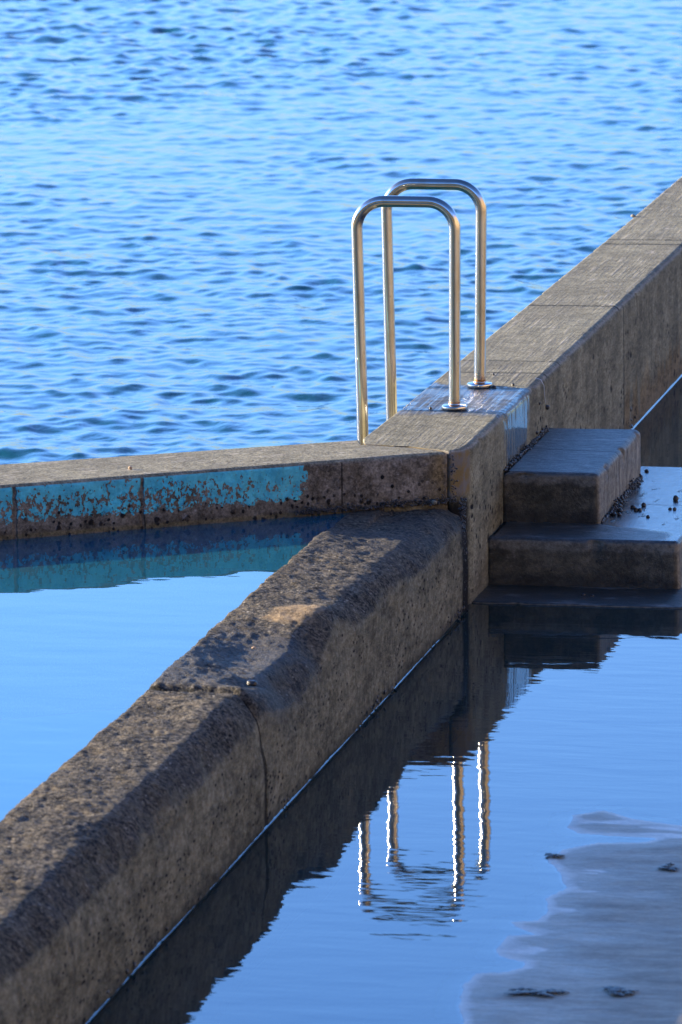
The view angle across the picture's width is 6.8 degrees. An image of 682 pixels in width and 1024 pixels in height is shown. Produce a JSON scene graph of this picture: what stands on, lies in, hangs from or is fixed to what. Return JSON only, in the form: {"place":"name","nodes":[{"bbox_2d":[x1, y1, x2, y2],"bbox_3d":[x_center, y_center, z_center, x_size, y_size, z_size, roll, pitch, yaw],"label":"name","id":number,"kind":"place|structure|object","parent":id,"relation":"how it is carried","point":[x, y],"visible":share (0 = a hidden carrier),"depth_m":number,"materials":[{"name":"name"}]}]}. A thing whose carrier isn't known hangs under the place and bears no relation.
{"place":"outdoors","nodes":[
{"label":"outdoors","id":0,"kind":"place"},
{"bbox_2d":[0,709,126,820],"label":"pool floor","id":1,"kind":"structure","parent":0,"point":[35,752],"depth_m":19.21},
{"bbox_2d":[0,440,447,720],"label":"pool wall","id":2,"kind":"structure","parent":1,"relation":"on","point":[122,586],"depth_m":19.73,"materials":[{"name":"paint"}]},
{"bbox_2d":[0,508,467,1023],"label":"wall","id":3,"kind":"structure","parent":1,"relation":"on","point":[139,823],"depth_m":16.53,"materials":[{"name":"concrete"}]},
{"bbox_2d":[247,680,256,686],"bbox_3d":[-0.266,0.511,17.104,0.032,0.019,0.026,1,10,11],"label":"pebble","id":4,"kind":"object","parent":3,"relation":"on","point":[252,683],"visible":1,"depth_m":17.10,"materials":[{"name":"white stone"}]},
{"bbox_2d":[0,0,681,464],"bbox_3d":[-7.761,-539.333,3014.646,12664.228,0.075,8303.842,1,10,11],"label":"sea water","id":5,"kind":"structure","parent":0,"point":[188,188],"depth_m":34.10,"materials":[{"name":"blue liquid"}]},
{"bbox_2d":[86,375,681,1023],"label":"pool water","id":6,"kind":"structure","parent":0,"point":[382,873],"depth_m":17.06,"materials":[{"name":"blue liquid"}]},
{"bbox_2d":[106,407,636,993],"bbox_3d":[0.273,0.435,19.323,0.025,0.117,16.340,1,10,11],"label":"mussel patch","id":7,"kind":"object","parent":6,"relation":"on","point":[368,709],"visible":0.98,"depth_m":18.53,"materials":[{"name":"black"}]},
{"bbox_2d":[295,455,467,613],"bbox_3d":[0.141,0.104,19.992,0.647,0.578,0.083,-4,11,-17],"label":"mussel seam","id":8,"kind":"object","parent":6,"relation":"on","point":[386,504],"visible":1,"depth_m":20.00,"materials":[{"name":"black"}]},
{"bbox_2d":[435,805,681,1023],"bbox_3d":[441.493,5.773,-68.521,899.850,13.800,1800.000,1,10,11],"label":"beach sand","id":9,"kind":"structure","parent":0,"point":[609,894],"depth_m":15.60,"materials":[{"name":"sand"}]},
{"bbox_2d":[363,177,681,604],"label":"sea wall","id":10,"kind":"structure","parent":9,"relation":"on","point":[593,340],"depth_m":22.75,"materials":[{"name":"concrete"}]},
{"bbox_2d":[351,178,491,444],"bbox_3d":[0.309,-0.089,21.289,0.426,2.250,0.622,1,10,11],"label":"pool ladder","id":11,"kind":"object","parent":10,"relation":"attached to","point":[388,200],"visible":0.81,"depth_m":21.00,"materials":[{"name":"silver metal"}]},
{"bbox_2d":[503,987,569,996],"bbox_3d":[0.514,1.257,15.021,0.169,0.007,0.085,1,10,11],"label":"seaweed clump","id":12,"kind":"object","parent":9,"relation":"on","point":[532,991],"visible":1,"depth_m":15.01,"materials":[{"name":"black plant"}]},
{"bbox_2d":[544,853,565,856],"bbox_3d":[0.617,0.989,16.522,0.064,0.006,0.050,1,10,11],"label":"seaweed clump","id":13,"kind":"object","parent":9,"relation":"on","point":[552,855],"visible":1,"depth_m":16.51,"materials":[{"name":"black plant"}]},
{"bbox_2d":[472,428,681,608],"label":"concrete steps","id":14,"kind":"structure","parent":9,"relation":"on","point":[553,540],"depth_m":20.66,"materials":[{"name":"grey concrete"}]},
{"bbox_2d":[503,425,549,471],"bbox_3d":[0.692,-0.239,21.267,0.027,0.029,0.934,1,10,11],"label":"mussel seam","id":15,"kind":"object","parent":14,"relation":"on","point":[529,446],"visible":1,"depth_m":21.28,"materials":[{"name":"black"}]},
{"bbox_2d":[601,474,643,522],"bbox_3d":[1.055,-0.062,21.262,0.041,0.047,0.968,1,10,11],"label":"mussel seam","id":16,"kind":"object","parent":14,"relation":"on","point":[624,496],"visible":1,"depth_m":21.22,"materials":[{"name":"black"}]},
{"bbox_2d":[603,986,638,995],"bbox_3d":[0.735,1.252,15.025,0.084,0.007,0.109,-4,11,-16],"label":"seaweed clump","id":17,"kind":"object","parent":9,"relation":"on","point":[616,990],"visible":1,"depth_m":15.01,"materials":[{"name":"black plant"}]},
{"bbox_2d":[658,862,678,870],"bbox_3d":[0.936,1.012,16.357,0.064,0.007,0.101,1,10,11],"label":"seaweed clump","id":18,"kind":"object","parent":9,"relation":"on","point":[668,867],"visible":1,"depth_m":16.34,"materials":[{"name":"black plant"}]}
]}

